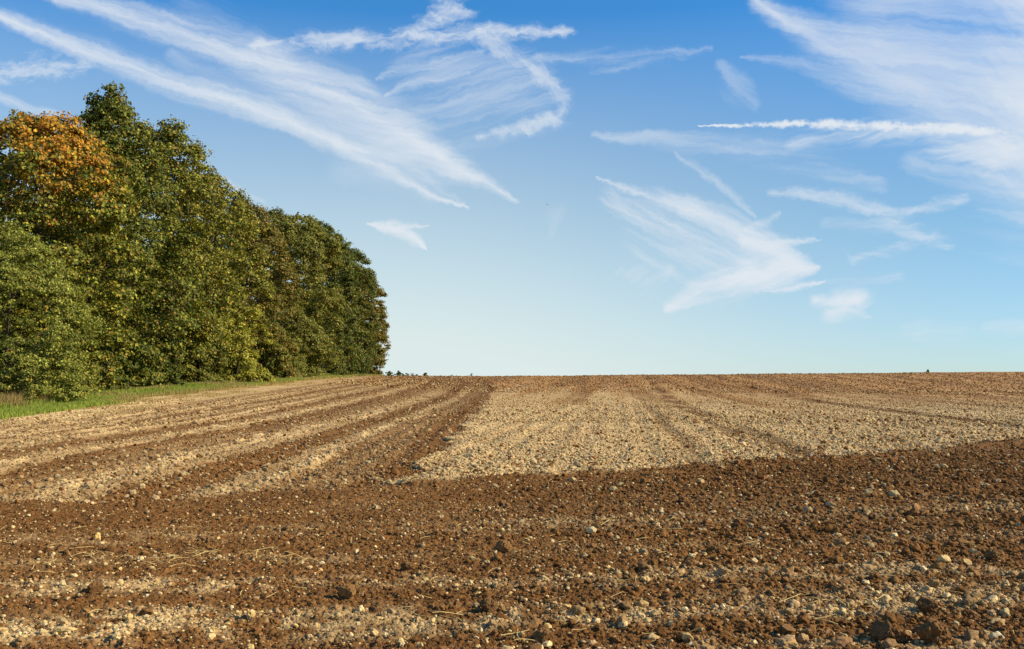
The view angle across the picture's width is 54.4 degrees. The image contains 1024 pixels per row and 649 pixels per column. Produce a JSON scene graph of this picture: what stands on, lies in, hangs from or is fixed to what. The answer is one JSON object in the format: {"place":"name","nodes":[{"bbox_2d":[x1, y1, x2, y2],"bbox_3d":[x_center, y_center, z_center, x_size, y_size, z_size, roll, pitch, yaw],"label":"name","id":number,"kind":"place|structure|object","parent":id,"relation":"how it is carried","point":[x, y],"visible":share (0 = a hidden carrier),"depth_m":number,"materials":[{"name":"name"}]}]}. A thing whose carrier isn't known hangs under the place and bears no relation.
{"place":"outdoors","nodes":[
{"label":"outdoors","id":0,"kind":"place"},
{"bbox_2d":[0,373,384,418],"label":"verge grass","id":1,"kind":"structure","parent":0,"point":[108,397],"depth_m":56.18,"materials":[{"name":"green plant"}]},
{"bbox_2d":[0,372,1023,648],"bbox_3d":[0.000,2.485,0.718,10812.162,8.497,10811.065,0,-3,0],"label":"ground","id":2,"kind":"structure","parent":0,"point":[254,576],"depth_m":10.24,"materials":[{"name":"soil"}]},
{"bbox_2d":[0,372,41,401],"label":"shrub","id":3,"kind":"object","parent":2,"relation":"on","point":[21,379],"visible":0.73,"depth_m":45.95,"materials":[{"name":"green plant"}]},
{"bbox_2d":[0,389,57,406],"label":"tall dry grass","id":4,"kind":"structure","parent":2,"relation":"on","point":[11,399],"depth_m":44.54,"materials":[{"name":"beige plant"}]},
{"bbox_2d":[0,214,61,370],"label":"broadleaf tree","id":5,"kind":"object","parent":2,"relation":"on","point":[6,279],"visible":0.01,"depth_m":55.41,"materials":[{"name":"green plant"}]},
{"bbox_2d":[0,217,110,403],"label":"broadleaf tree","id":6,"kind":"object","parent":2,"relation":"on","point":[24,358],"visible":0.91,"depth_m":48.88,"materials":[{"name":"green plant"}]},
{"bbox_2d":[57,617,67,624],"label":"stone","id":7,"kind":"object","parent":2,"relation":"on","point":[60,620],"visible":1,"depth_m":6.39,"materials":[{"name":"stone"}]},
{"bbox_2d":[59,580,65,585],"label":"stone","id":8,"kind":"object","parent":2,"relation":"on","point":[62,583],"visible":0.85,"depth_m":7.52,"materials":[{"name":"stone"}]},
{"bbox_2d":[51,626,76,634],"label":"stone","id":9,"kind":"object","parent":2,"relation":"on","point":[62,629],"visible":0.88,"depth_m":6.17,"materials":[{"name":"stone"}]},
{"bbox_2d":[1,198,128,353],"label":"broadleaf tree","id":10,"kind":"object","parent":2,"relation":"on","point":[122,267],"depth_m":67.22,"materials":[{"name":"green plant"}]},
{"bbox_2d":[40,369,94,394],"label":"shrub","id":11,"kind":"object","parent":2,"relation":"on","point":[69,382],"visible":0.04,"depth_m":54.83,"materials":[{"name":"green plant"}]},
{"bbox_2d":[0,109,145,394],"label":"maple tree","id":12,"kind":"object","parent":2,"relation":"on","point":[41,145],"visible":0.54,"depth_m":55.96,"materials":[{"name":"green plant"}]},
{"bbox_2d":[70,573,77,577],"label":"stone","id":13,"kind":"object","parent":2,"relation":"on","point":[74,575],"visible":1,"depth_m":7.83,"materials":[{"name":"stone"}]},
{"bbox_2d":[87,581,103,592],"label":"soil clod","id":14,"kind":"object","parent":2,"relation":"on","point":[97,586],"visible":0.91,"depth_m":7.33,"materials":[{"name":"brown soil"}]},
{"bbox_2d":[94,532,100,539],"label":"stone","id":15,"kind":"object","parent":2,"relation":"on","point":[97,535],"visible":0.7,"depth_m":9.86,"materials":[{"name":"stone"}]},
{"bbox_2d":[64,339,134,390],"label":"shrub","id":16,"kind":"object","parent":2,"relation":"on","point":[123,360],"visible":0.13,"depth_m":61.11,"materials":[{"name":"green plant"}]},
{"bbox_2d":[111,631,120,639],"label":"stone","id":17,"kind":"object","parent":2,"relation":"on","point":[116,635],"visible":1,"depth_m":5.94,"materials":[{"name":"stone"}]},
{"bbox_2d":[36,81,214,386],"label":"maple tree","id":18,"kind":"object","parent":2,"relation":"on","point":[105,114],"visible":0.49,"depth_m":67.22,"materials":[{"name":"green plant"}]},
{"bbox_2d":[67,229,187,371],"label":"broadleaf tree","id":19,"kind":"object","parent":2,"relation":"on","point":[143,281],"depth_m":80.18,"materials":[{"name":"green plant"}]},
{"bbox_2d":[123,613,132,620],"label":"stone","id":20,"kind":"object","parent":2,"relation":"on","point":[128,616],"visible":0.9,"depth_m":6.46,"materials":[{"name":"stone"}]},
{"bbox_2d":[139,606,152,615],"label":"soil clod","id":21,"kind":"object","parent":2,"relation":"on","point":[146,610],"visible":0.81,"depth_m":6.61,"materials":[{"name":"brown soil"}]},
{"bbox_2d":[128,354,193,387],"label":"shrub","id":22,"kind":"object","parent":2,"relation":"on","point":[174,376],"visible":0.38,"depth_m":68.84,"materials":[{"name":"green plant"}]},
{"bbox_2d":[96,114,251,381],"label":"maple tree","id":23,"kind":"object","parent":2,"relation":"on","point":[182,180],"visible":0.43,"depth_m":78.22,"materials":[{"name":"green plant"}]},
{"bbox_2d":[0,377,356,425],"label":"dry stubble","id":24,"kind":"object","parent":2,"relation":"on","point":[202,393],"visible":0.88,"depth_m":55.24,"materials":[{"name":"plant"}]},
{"bbox_2d":[178,337,229,383],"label":"shrub","id":25,"kind":"object","parent":2,"relation":"on","point":[203,374],"visible":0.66,"depth_m":78.14,"materials":[{"name":"green plant"}]},
{"bbox_2d":[143,166,277,380],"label":"maple tree","id":26,"kind":"object","parent":2,"relation":"on","point":[239,212],"visible":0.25,"depth_m":86.21,"materials":[{"name":"green plant"}]},
{"bbox_2d":[206,633,215,639],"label":"stone","id":27,"kind":"object","parent":2,"relation":"on","point":[210,636],"visible":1,"depth_m":6.01,"materials":[{"name":"stone"}]},
{"bbox_2d":[202,298,275,381],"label":"shrub","id":28,"kind":"object","parent":2,"relation":"on","point":[241,335],"visible":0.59,"depth_m":83.42,"materials":[{"name":"green plant"}]},
{"bbox_2d":[247,644,253,648],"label":"stone","id":29,"kind":"object","parent":2,"relation":"on","point":[250,646],"visible":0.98,"depth_m":5.81,"materials":[{"name":"stone"}]},
{"bbox_2d":[247,609,255,618],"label":"stone","id":30,"kind":"object","parent":2,"relation":"on","point":[250,612],"visible":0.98,"depth_m":6.52,"materials":[{"name":"stone"}]},
{"bbox_2d":[203,192,304,377],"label":"broadleaf tree","id":31,"kind":"object","parent":2,"relation":"on","point":[271,232],"visible":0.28,"depth_m":98.09,"materials":[{"name":"green plant"}]},
{"bbox_2d":[248,335,290,377],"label":"shrub","id":32,"kind":"object","parent":2,"relation":"on","point":[270,364],"visible":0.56,"depth_m":98.35,"materials":[{"name":"green plant"}]},
{"bbox_2d":[256,288,314,376],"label":"shrub","id":33,"kind":"object","parent":2,"relation":"on","point":[296,356],"visible":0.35,"depth_m":103.49,"materials":[{"name":"green plant"}]},
{"bbox_2d":[231,207,347,375],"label":"broadleaf tree","id":34,"kind":"object","parent":2,"relation":"on","point":[289,227],"visible":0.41,"depth_m":115.06,"materials":[{"name":"green plant"}]},
{"bbox_2d":[272,220,362,376],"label":"broadleaf tree","id":35,"kind":"object","parent":2,"relation":"on","point":[350,287],"visible":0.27,"depth_m":133.96,"materials":[{"name":"green plant"}]},
{"bbox_2d":[304,298,349,374],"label":"shrub","id":36,"kind":"object","parent":2,"relation":"on","point":[340,337],"visible":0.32,"depth_m":128.73,"materials":[{"name":"green plant"}]},
{"bbox_2d":[305,241,381,374],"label":"broadleaf tree","id":37,"kind":"object","parent":2,"relation":"on","point":[368,275],"visible":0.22,"depth_m":152.37,"materials":[{"name":"green plant"}]},
{"bbox_2d":[338,583,355,598],"bbox_3d":[-1.185,1.917,7.148,0.128,0.110,0.089,0,-3,-2],"label":"soil clod","id":38,"kind":"object","parent":2,"relation":"on","point":[347,591],"visible":1,"depth_m":7.12,"materials":[{"name":"brown soil"}]},
{"bbox_2d":[357,605,364,611],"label":"stone","id":39,"kind":"object","parent":2,"relation":"on","point":[360,608],"visible":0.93,"depth_m":6.74,"materials":[{"name":"stone"}]},
{"bbox_2d":[350,339,377,373],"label":"shrub","id":40,"kind":"object","parent":2,"relation":"on","point":[372,372],"visible":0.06,"depth_m":160.82,"materials":[{"name":"green plant"}]},
{"bbox_2d":[343,276,390,374],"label":"broadleaf tree","id":41,"kind":"object","parent":2,"relation":"on","point":[381,309],"visible":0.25,"depth_m":167.19,"materials":[{"name":"green plant"}]},
{"bbox_2d":[370,628,378,635],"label":"stone","id":42,"kind":"object","parent":2,"relation":"on","point":[374,632],"visible":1,"depth_m":6.07,"materials":[{"name":"stone"}]},
{"bbox_2d":[365,309,391,373],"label":"broadleaf tree","id":43,"kind":"object","parent":2,"relation":"on","point":[387,325],"visible":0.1,"depth_m":175.11,"materials":[{"name":"green plant"}]},
{"bbox_2d":[397,637,403,643],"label":"stone","id":44,"kind":"object","parent":2,"relation":"on","point":[400,640],"visible":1,"depth_m":5.84,"materials":[{"name":"stone"}]},
{"bbox_2d":[400,561,414,570],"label":"soil clod","id":45,"kind":"object","parent":2,"relation":"on","point":[405,565],"visible":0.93,"depth_m":8.24,"materials":[{"name":"brown soil"}]},
{"bbox_2d":[479,597,498,611],"bbox_3d":[-0.154,1.907,6.769,0.134,0.100,0.118,1,-3,-9],"label":"soil clod","id":46,"kind":"object","parent":2,"relation":"on","point":[486,604],"visible":0.99,"depth_m":6.74,"materials":[{"name":"brown soil"}]},
{"bbox_2d":[494,540,511,553],"bbox_3d":[-0.078,2.050,9.095,0.146,0.159,0.181,24,-33,-39],"label":"soil clod","id":47,"kind":"object","parent":2,"relation":"on","point":[503,546],"visible":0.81,"depth_m":9.05,"materials":[{"name":"brown soil"}]},
{"bbox_2d":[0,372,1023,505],"bbox_3d":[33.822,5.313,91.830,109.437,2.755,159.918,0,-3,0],"label":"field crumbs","id":48,"kind":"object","parent":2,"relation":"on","point":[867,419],"visible":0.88,"depth_m":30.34,"materials":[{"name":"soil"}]},
{"bbox_2d":[0,526,1023,648],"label":"soil clods","id":49,"kind":"object","parent":2,"relation":"on","point":[971,637],"visible":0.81,"depth_m":7.18,"materials":[{"name":"brown soil"}]},
{"bbox_2d":[0,442,1023,648],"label":"pebbles","id":50,"kind":"object","parent":2,"relation":"on","point":[413,575],"visible":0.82,"depth_m":8.08,"materials":[{"name":"beige stone"}]},
{"bbox_2d":[532,624,551,640],"bbox_3d":[0.185,1.874,6.017,0.119,0.095,0.133,-16,8,21],"label":"soil clod","id":51,"kind":"object","parent":2,"relation":"on","point":[541,633],"visible":0.88,"depth_m":5.98,"materials":[{"name":"brown soil"}]},
{"bbox_2d":[542,640,552,647],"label":"stone","id":52,"kind":"object","parent":2,"relation":"on","point":[547,644],"visible":0.98,"depth_m":5.82,"materials":[{"name":"stone"}]},
{"bbox_2d":[586,526,596,532],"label":"stone","id":53,"kind":"object","parent":2,"relation":"on","point":[592,529],"visible":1,"depth_m":10.10,"materials":[{"name":"stone"}]},
{"bbox_2d":[593,618,599,622],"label":"stone","id":54,"kind":"object","parent":2,"relation":"on","point":[596,620],"visible":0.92,"depth_m":6.45,"materials":[{"name":"stone"}]},
{"bbox_2d":[618,620,627,627],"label":"stone","id":55,"kind":"object","parent":2,"relation":"on","point":[623,624],"visible":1,"depth_m":6.36,"materials":[{"name":"stone"}]},
{"bbox_2d":[637,613,644,618],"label":"stone","id":56,"kind":"object","parent":2,"relation":"on","point":[641,615],"visible":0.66,"depth_m":6.62,"materials":[{"name":"stone"}]},
{"bbox_2d":[641,576,649,582],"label":"stone","id":57,"kind":"object","parent":2,"relation":"on","point":[646,579],"visible":0.99,"depth_m":7.78,"materials":[{"name":"stone"}]},
{"bbox_2d":[643,617,651,623],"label":"stone","id":58,"kind":"object","parent":2,"relation":"on","point":[647,620],"visible":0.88,"depth_m":6.49,"materials":[{"name":"stone"}]},
{"bbox_2d":[681,632,693,640],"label":"stone","id":59,"kind":"object","parent":2,"relation":"on","point":[685,635],"visible":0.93,"depth_m":6.00,"materials":[{"name":"stone"}]},
{"bbox_2d":[688,553,695,557],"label":"stone","id":60,"kind":"object","parent":2,"relation":"on","point":[692,555],"visible":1,"depth_m":8.58,"materials":[{"name":"stone"}]},
{"bbox_2d":[706,541,722,552],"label":"soil clod","id":61,"kind":"object","parent":2,"relation":"on","point":[714,546],"visible":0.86,"depth_m":8.99,"materials":[{"name":"brown soil"}]},
{"bbox_2d":[750,557,757,563],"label":"stone","id":62,"kind":"object","parent":2,"relation":"on","point":[753,560],"visible":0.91,"depth_m":8.56,"materials":[{"name":"stone"}]},
{"bbox_2d":[777,623,795,634],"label":"soil clod","id":63,"kind":"object","parent":2,"relation":"on","point":[786,629],"visible":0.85,"depth_m":6.14,"materials":[{"name":"brown soil"}]},
{"bbox_2d":[800,627,815,638],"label":"soil clod","id":64,"kind":"object","parent":2,"relation":"on","point":[810,632],"visible":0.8,"depth_m":6.02,"materials":[{"name":"brown soil"}]},
{"bbox_2d":[838,607,846,613],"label":"stone","id":65,"kind":"object","parent":2,"relation":"on","point":[841,610],"visible":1,"depth_m":6.71,"materials":[{"name":"stone"}]},
{"bbox_2d":[870,619,905,642],"bbox_3d":[2.255,1.861,5.977,0.201,0.189,0.210,0,-3,1],"label":"soil clod","id":66,"kind":"object","parent":2,"relation":"on","point":[882,630],"visible":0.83,"depth_m":5.92,"materials":[{"name":"brown soil"}]},
{"bbox_2d":[920,566,926,570],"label":"stone","id":67,"kind":"object","parent":2,"relation":"on","point":[923,568],"visible":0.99,"depth_m":8.12,"materials":[{"name":"stone"}]},
{"bbox_2d":[915,596,937,613],"bbox_3d":[2.804,1.907,6.739,0.145,0.124,0.163,12,-3,-24],"label":"soil clod","id":68,"kind":"object","parent":2,"relation":"on","point":[926,604],"visible":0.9,"depth_m":6.70,"materials":[{"name":"brown soil"}]},
{"bbox_2d":[914,620,950,645],"bbox_3d":[2.490,1.838,5.899,0.208,0.178,0.234,8,-11,19],"label":"soil clod","id":69,"kind":"object","parent":2,"relation":"on","point":[935,631],"visible":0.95,"depth_m":5.82,"materials":[{"name":"brown soil"}]},
{"bbox_2d":[937,555,950,562],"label":"stone","id":70,"kind":"object","parent":2,"relation":"on","point":[943,558],"visible":0.98,"depth_m":8.52,"materials":[{"name":"stone"}]},
{"bbox_2d":[942,592,950,598],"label":"stone","id":71,"kind":"object","parent":2,"relation":"on","point":[946,595],"visible":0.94,"depth_m":7.11,"materials":[{"name":"stone"}]},
{"bbox_2d":[984,548,1005,560],"bbox_3d":[4.224,2.023,8.719,0.176,0.129,0.159,-9,-1,23],"label":"soil clod","id":72,"kind":"object","parent":2,"relation":"on","point":[989,553],"visible":0.8,"depth_m":8.68,"materials":[{"name":"brown soil"}]},
{"bbox_2d":[989,631,1004,638],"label":"stone","id":73,"kind":"object","parent":2,"relation":"on","point":[996,634],"visible":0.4,"depth_m":6.04,"materials":[{"name":"stone"}]},
{"bbox_2d":[0,0,1023,375],"label":"sky","id":74,"kind":"structure","parent":0,"point":[727,186],"materials":[{"name":"blue"}]}
]}

